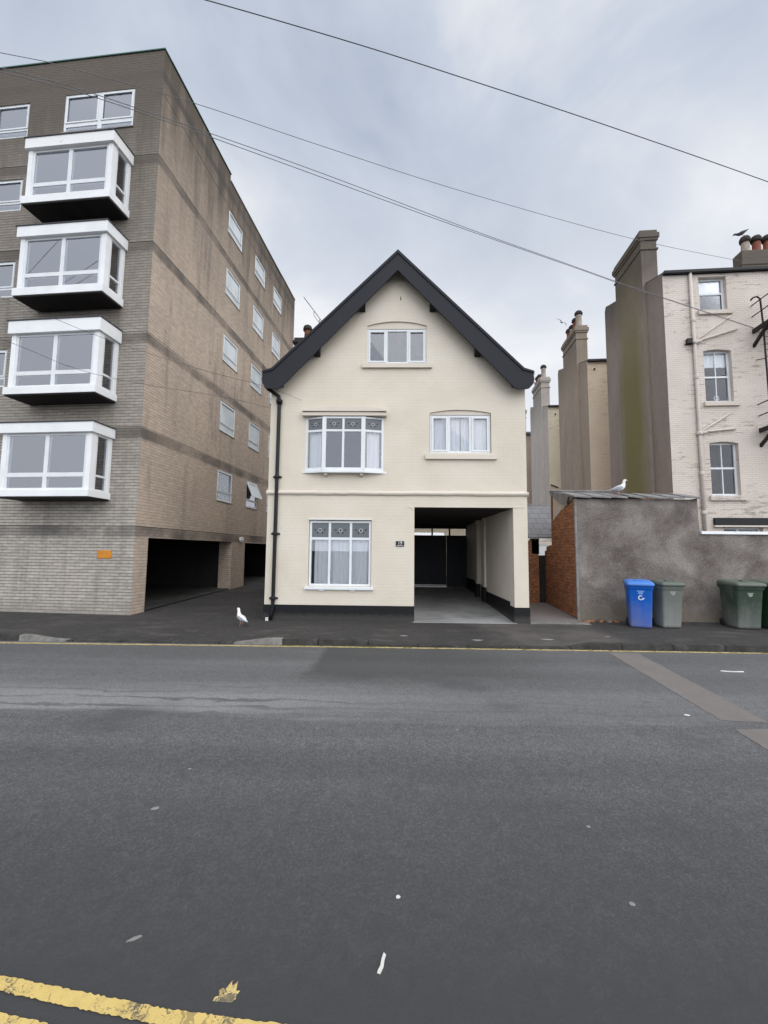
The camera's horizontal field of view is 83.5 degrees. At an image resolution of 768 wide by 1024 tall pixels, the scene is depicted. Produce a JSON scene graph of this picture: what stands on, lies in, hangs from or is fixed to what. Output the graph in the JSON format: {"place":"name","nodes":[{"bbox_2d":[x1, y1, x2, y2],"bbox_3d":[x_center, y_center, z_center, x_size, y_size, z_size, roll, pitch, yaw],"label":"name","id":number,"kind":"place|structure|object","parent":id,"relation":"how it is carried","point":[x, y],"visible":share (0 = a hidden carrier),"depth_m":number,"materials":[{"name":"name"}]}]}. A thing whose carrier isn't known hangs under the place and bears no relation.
{"place":"outdoors","nodes":[
{"label":"outdoors","id":0,"kind":"place"},
{"bbox_2d":[0,641,767,1023],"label":"road","id":1,"kind":"structure","parent":0,"point":[518,831],"depth_m":2.66,"materials":[{"name":"grey asphalt"}]},
{"bbox_2d":[0,1012,47,1023],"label":"yellow line","id":2,"kind":"object","parent":1,"relation":"on","point":[5,1018],"visible":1,"depth_m":1.59,"materials":[{"name":"paint"}]},
{"bbox_2d":[126,935,141,941],"bbox_3d":[-1.123,1.917,1.933,0.066,0.005,0.017,3,-6,-26],"label":"feather","id":3,"kind":"object","parent":1,"relation":"on","point":[135,938],"visible":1,"depth_m":1.93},
{"bbox_2d":[0,975,279,1023],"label":"yellow line","id":4,"kind":"object","parent":1,"relation":"on","point":[103,1004],"visible":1,"depth_m":1.65,"materials":[{"name":"paint"}]},
{"bbox_2d":[213,980,238,1002],"bbox_3d":[-0.619,1.903,1.710,0.092,0.002,0.088,0,-5,1],"label":"fallen dry leaf","id":5,"kind":"object","parent":1,"relation":"on","point":[229,993],"visible":1,"depth_m":1.70,"materials":[{"name":"plant"}]},
{"bbox_2d":[377,953,385,973],"bbox_3d":[-0.006,1.918,1.831,0.019,0.006,0.097,-1,-5,17],"label":"paper scrap","id":6,"kind":"object","parent":1,"relation":"on","point":[380,969],"visible":1,"depth_m":1.82,"materials":[{"name":"white paper"}]},
{"bbox_2d":[0,642,767,653],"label":"yellow line","id":7,"kind":"object","parent":1,"relation":"on","point":[381,647],"visible":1,"depth_m":7.79,"materials":[{"name":"paint"}]},
{"bbox_2d":[264,644,767,652],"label":"gutter silt","id":8,"kind":"object","parent":1,"relation":"on","point":[464,647],"visible":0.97,"depth_m":7.81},
{"bbox_2d":[609,652,767,749],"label":"trench patch","id":9,"kind":"object","parent":1,"relation":"on","point":[715,705],"visible":1,"depth_m":5.33,"materials":[{"name":"grey asphalt"}]},
{"bbox_2d":[0,580,767,645],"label":"pavement","id":10,"kind":"structure","parent":0,"point":[210,617],"depth_m":8.96,"materials":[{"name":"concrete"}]},
{"bbox_2d":[144,576,264,609],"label":"car port floor","id":11,"kind":"structure","parent":10,"relation":"on","point":[158,595],"depth_m":14.19,"materials":[{"name":"concrete"}]},
{"bbox_2d":[237,608,247,625],"bbox_3d":[-3.026,2.241,9.165,0.466,0.370,0.141,-4,-7,41],"label":"gull","id":12,"kind":"object","parent":10,"relation":"on","point":[241,617],"visible":1,"depth_m":9.15,"materials":[{"name":"white"}]},
{"bbox_2d":[261,250,534,623],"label":"house","id":13,"kind":"structure","parent":10,"relation":"on","point":[404,379],"depth_m":10.17,"materials":[{"name":"beige paint"}]},
{"bbox_2d":[0,338,268,407],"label":"cable","id":14,"kind":"object","parent":13,"relation":"attached to","point":[119,379],"visible":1,"depth_m":7.79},
{"bbox_2d":[1,297,299,399],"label":"cable","id":15,"kind":"object","parent":13,"relation":"attached to","point":[143,351],"visible":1,"depth_m":7.94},
{"bbox_2d":[303,296,321,322],"bbox_3d":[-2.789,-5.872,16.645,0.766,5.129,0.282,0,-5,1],"label":"tv aerial","id":16,"kind":"object","parent":13,"relation":"attached to","point":[314,311],"visible":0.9,"depth_m":16.81,"materials":[{"name":"metal"}]},
{"bbox_2d":[304,521,372,589],"bbox_3d":[-1.029,0.999,10.038,1.582,1.588,0.262,0,-5,1],"label":"window","id":17,"kind":"structure","parent":13,"relation":"in","point":[342,548],"depth_m":10.09,"materials":[{"name":"white plastic"}]},
{"bbox_2d":[302,406,386,476],"bbox_3d":[-0.940,-1.662,10.184,2.004,1.660,0.308,0,-5,1],"label":"bow window","id":18,"kind":"structure","parent":13,"relation":"in","point":[324,419],"depth_m":10.15,"materials":[{"name":"white plastic"}]},
{"bbox_2d":[362,329,431,367],"bbox_3d":[0.315,-3.955,10.414,1.672,1.005,0.170,0,-5,1],"label":"window","id":19,"kind":"structure","parent":13,"relation":"in","point":[370,364],"depth_m":10.42,"materials":[{"name":"white plastic"}]},
{"bbox_2d":[396,541,403,546],"bbox_3d":[0.371,0.736,9.957,0.190,0.124,0.022,0,-5,1],"label":"number plate","id":20,"kind":"object","parent":13,"relation":"attached to","point":[399,543],"visible":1,"depth_m":9.95,"materials":[{"name":"black metal"}]},
{"bbox_2d":[414,525,466,586],"bbox_3d":[2.050,1.703,16.742,2.390,2.385,0.100,0,-5,1],"label":"garage door","id":21,"kind":"structure","parent":13,"relation":"in","point":[438,559],"depth_m":16.72,"materials":[{"name":"metal"}]},
{"bbox_2d":[425,415,496,459],"bbox_3d":[1.813,-1.768,10.231,1.670,1.085,0.279,0,-5,1],"label":"window","id":22,"kind":"structure","parent":13,"relation":"in","point":[444,429],"depth_m":10.31,"materials":[{"name":"white plastic"}]},
{"bbox_2d":[414,529,465,535],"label":"courtyard wall","id":23,"kind":"structure","parent":10,"relation":"on","point":[457,532],"depth_m":23.93,"materials":[{"name":"beige paint"}]},
{"bbox_2d":[525,409,531,503],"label":"terraced house","id":24,"kind":"structure","parent":10,"relation":"on","point":[528,464],"depth_m":37.93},
{"bbox_2d":[527,504,551,602],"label":"outbuilding","id":25,"kind":"structure","parent":10,"relation":"on","point":[539,519],"depth_m":12.87,"materials":[{"name":"brown stone"}]},
{"bbox_2d":[528,538,551,554],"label":"garden wall","id":26,"kind":"structure","parent":10,"relation":"on","point":[544,544],"depth_m":17.42,"materials":[{"name":"paint"}]},
{"bbox_2d":[539,545,548,554],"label":"window","id":27,"kind":"structure","parent":26,"relation":"in","point":[542,548],"depth_m":17.42,"materials":[{"name":"white plastic"}]},
{"bbox_2d":[530,365,560,503],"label":"terraced house","id":28,"kind":"structure","parent":10,"relation":"on","point":[545,449],"depth_m":32.01,"materials":[{"name":"beige paint"}]},
{"bbox_2d":[530,622,589,624],"bbox_3d":[3.973,2.564,9.740,1.322,0.122,0.100,1,-5,0],"label":"alley edging","id":29,"kind":"object","parent":10,"relation":"on","point":[580,623],"visible":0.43,"depth_m":9.70,"materials":[{"name":"concrete"}]},
{"bbox_2d":[558,310,611,493],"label":"terraced house","id":30,"kind":"structure","parent":10,"relation":"on","point":[584,425],"depth_m":24.30,"materials":[{"name":"beige paint"}]},
{"bbox_2d":[623,579,654,627],"bbox_3d":[5.647,2.016,9.523,0.530,1.035,0.632,-1,-6,21],"label":"wheeled bin","id":31,"kind":"object","parent":10,"relation":"on","point":[638,592],"visible":1,"depth_m":9.33,"materials":[{"name":"blue plastic"}]},
{"bbox_2d":[545,490,767,621],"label":"yard wall","id":32,"kind":"structure","parent":10,"relation":"on","point":[603,546],"depth_m":10.27,"materials":[{"name":"grey concrete"}]},
{"bbox_2d":[608,479,627,494],"bbox_3d":[5.675,-0.601,10.442,0.487,0.387,0.147,0,-5,9],"label":"gull","id":33,"kind":"object","parent":32,"relation":"on","point":[620,487],"visible":1,"depth_m":10.40,"materials":[{"name":"white"}]},
{"bbox_2d":[649,579,685,627],"bbox_3d":[6.273,2.024,9.549,0.510,1.035,0.632,0,-5,1],"label":"wheeled bin","id":34,"kind":"object","parent":10,"relation":"on","point":[667,603],"visible":0.8,"depth_m":9.33,"materials":[{"name":"grey plastic"}]},
{"bbox_2d":[605,230,767,531],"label":"terraced house","id":35,"kind":"structure","parent":10,"relation":"on","point":[687,390],"depth_m":15.87,"materials":[{"name":"pink paint"}]},
{"bbox_2d":[0,52,738,260],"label":"cable","id":36,"kind":"object","parent":35,"relation":"attached to","point":[329,148],"visible":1,"depth_m":11.49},
{"bbox_2d":[0,67,753,327],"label":"cable","id":37,"kind":"object","parent":35,"relation":"attached to","point":[344,181],"visible":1,"depth_m":10.54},
{"bbox_2d":[0,71,753,328],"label":"cable","id":38,"kind":"object","parent":35,"relation":"attached to","point":[354,189],"visible":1,"depth_m":10.54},
{"bbox_2d":[697,279,732,314],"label":"window","id":39,"kind":"structure","parent":35,"relation":"in","point":[705,289],"depth_m":16.08,"materials":[{"name":"grey glass"}]},
{"bbox_2d":[703,351,740,405],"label":"window","id":40,"kind":"structure","parent":35,"relation":"in","point":[714,361],"depth_m":15.78,"materials":[{"name":"white plastic"}]},
{"bbox_2d":[709,443,747,500],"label":"window","id":41,"kind":"structure","parent":35,"relation":"in","point":[712,498],"depth_m":15.41,"materials":[{"name":"white plastic"}]},
{"bbox_2d":[733,229,747,235],"bbox_3d":[15.202,-11.864,18.330,0.631,0.335,0.175,-1,-5,18],"label":"gull","id":42,"kind":"object","parent":35,"relation":"on","point":[740,233],"visible":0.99,"depth_m":18.29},
{"bbox_2d":[724,527,759,531],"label":"window","id":43,"kind":"structure","parent":35,"relation":"in","point":[736,528],"depth_m":15.19,"materials":[{"name":"white plastic"}]},
{"bbox_2d":[750,293,767,446],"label":"fire escape","id":44,"kind":"object","parent":35,"relation":"attached to","point":[763,325],"visible":1,"depth_m":15.16,"materials":[{"name":"black metal"}]},
{"bbox_2d":[716,579,766,628],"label":"wheeled bin","id":45,"kind":"object","parent":10,"relation":"on","point":[741,601],"visible":1,"depth_m":9.30,"materials":[{"name":"green plastic"}]},
{"bbox_2d":[750,579,767,627],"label":"wheeled bin","id":46,"kind":"object","parent":10,"relation":"on","point":[764,619],"visible":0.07,"depth_m":9.45,"materials":[{"name":"green plastic"}]},
{"bbox_2d":[0,0,767,431],"label":"sky","id":47,"kind":"structure","parent":0,"point":[689,76],"materials":[{"name":"grey"}]},
{"bbox_2d":[413,586,516,623],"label":"passage floor","id":48,"kind":"structure","parent":0,"point":[439,604],"depth_m":11.75,"materials":[{"name":"concrete"}]},
{"bbox_2d":[205,0,767,181],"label":"cable","id":49,"kind":"object","parent":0,"point":[472,81],"visible":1,"depth_m":8.36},
{"bbox_2d":[529,603,582,621],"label":"alley path","id":50,"kind":"structure","parent":0,"point":[543,612],"depth_m":10.82,"materials":[{"name":"concrete"}]},
{"label":"ground","id":51,"kind":"structure","parent":0,"visible":0},
{"bbox_2d":[0,48,294,614],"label":"block of flats","id":52,"kind":"structure","parent":51,"relation":"on","point":[121,225],"depth_m":11.31,"materials":[{"name":"brown brick"}]},
{"bbox_2d":[0,350,7,386],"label":"window","id":53,"kind":"structure","parent":52,"relation":"in","point":[3,353],"depth_m":11.31,"materials":[{"name":"white plastic"}]},
{"bbox_2d":[0,262,15,297],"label":"window","id":54,"kind":"structure","parent":52,"relation":"in","point":[7,269],"depth_m":11.55,"materials":[{"name":"white plastic"}]},
{"bbox_2d":[0,180,22,211],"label":"window","id":55,"kind":"structure","parent":52,"relation":"in","point":[10,191],"depth_m":11.78,"materials":[{"name":"white plastic"}]},
{"bbox_2d":[0,104,29,138],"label":"window","id":56,"kind":"structure","parent":52,"relation":"in","point":[14,120],"depth_m":11.99,"materials":[{"name":"white plastic"}]},
{"bbox_2d":[0,420,115,500],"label":"bay window","id":57,"kind":"structure","parent":52,"relation":"in","point":[59,460],"depth_m":10.18,"materials":[{"name":"white paint"}]},
{"bbox_2d":[2,315,122,405],"bbox_3d":[-7.943,-3.714,10.652,2.480,1.892,0.750,0,-5,6],"label":"bay window","id":58,"kind":"structure","parent":52,"relation":"in","point":[34,378],"depth_m":10.41,"materials":[{"name":"white paint"}]},
{"bbox_2d":[11,218,128,312],"bbox_3d":[-7.919,-6.189,10.875,2.480,1.862,0.750,0,-5,6],"label":"bay window","id":59,"kind":"structure","parent":52,"relation":"in","point":[78,265],"depth_m":10.64,"materials":[{"name":"white paint"}]},
{"bbox_2d":[20,128,134,222],"bbox_3d":[-7.894,-8.599,11.093,2.480,1.822,0.750,0,-5,6],"label":"bay window","id":60,"kind":"structure","parent":52,"relation":"in","point":[78,175],"depth_m":10.86,"materials":[{"name":"white paint"}]},
{"bbox_2d":[63,89,134,131],"bbox_3d":[-7.733,-10.885,11.706,2.050,1.130,0.074,0,-5,6],"label":"window","id":61,"kind":"structure","parent":52,"relation":"in","point":[82,112],"depth_m":11.70,"materials":[{"name":"grey glass"}]},
{"bbox_2d":[97,550,111,558],"bbox_3d":[-6.804,1.031,10.462,0.370,0.196,0.033,0,-5,6],"label":"notice board","id":62,"kind":"object","parent":52,"relation":"attached to","point":[104,553],"visible":1,"depth_m":10.46,"materials":[{"name":"orange plastic"}]},
{"bbox_2d":[216,469,231,502],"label":"window","id":63,"kind":"structure","parent":52,"relation":"in","point":[224,478],"depth_m":15.27,"materials":[{"name":"white plastic"}]},
{"bbox_2d":[219,401,234,437],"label":"window","id":64,"kind":"structure","parent":52,"relation":"in","point":[227,414],"depth_m":15.26,"materials":[{"name":"grey glass"}]},
{"bbox_2d":[223,334,237,371],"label":"window","id":65,"kind":"structure","parent":52,"relation":"in","point":[230,351],"depth_m":15.45,"materials":[{"name":"white glass"}]},
{"bbox_2d":[226,268,239,308],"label":"window","id":66,"kind":"structure","parent":52,"relation":"in","point":[232,286],"depth_m":15.69,"materials":[{"name":"grey glass"}]},
{"bbox_2d":[228,210,242,251],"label":"window","id":67,"kind":"structure","parent":52,"relation":"in","point":[234,229],"depth_m":15.93,"materials":[{"name":"white glass"}]},
{"bbox_2d":[248,421,258,451],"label":"window","id":68,"kind":"structure","parent":52,"relation":"in","point":[253,437],"depth_m":17.57,"materials":[{"name":"grey glass"}]},
{"bbox_2d":[246,480,261,508],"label":"window","id":69,"kind":"structure","parent":52,"relation":"in","point":[252,491],"depth_m":17.32,"materials":[{"name":"white plastic"}]},
{"bbox_2d":[250,363,260,393],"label":"window","id":70,"kind":"structure","parent":52,"relation":"in","point":[255,373],"depth_m":17.77,"materials":[{"name":"white glass"}]},
{"bbox_2d":[253,306,262,338],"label":"window","id":71,"kind":"structure","parent":52,"relation":"in","point":[257,317],"depth_m":17.98,"materials":[{"name":"white glass"}]},
{"bbox_2d":[255,256,264,288],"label":"window","id":72,"kind":"structure","parent":52,"relation":"in","point":[259,270],"depth_m":18.18,"materials":[{"name":"grey glass"}]},
{"bbox_2d":[268,435,269,457],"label":"window","id":73,"kind":"structure","parent":52,"relation":"in","point":[269,435],"depth_m":19.22,"materials":[{"name":"white plastic"}]},
{"bbox_2d":[272,331,279,359],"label":"window","id":74,"kind":"structure","parent":52,"relation":"in","point":[275,341],"depth_m":20.07,"materials":[{"name":"white glass"}]},
{"bbox_2d":[273,287,281,313],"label":"window","id":75,"kind":"structure","parent":52,"relation":"in","point":[277,299],"depth_m":20.34,"materials":[{"name":"grey glass"}]},
{"bbox_2d":[0,633,767,652],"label":"kerb","id":76,"kind":"structure","parent":51,"relation":"on","point":[697,647],"depth_m":7.90,"materials":[{"name":"concrete"}]}
]}

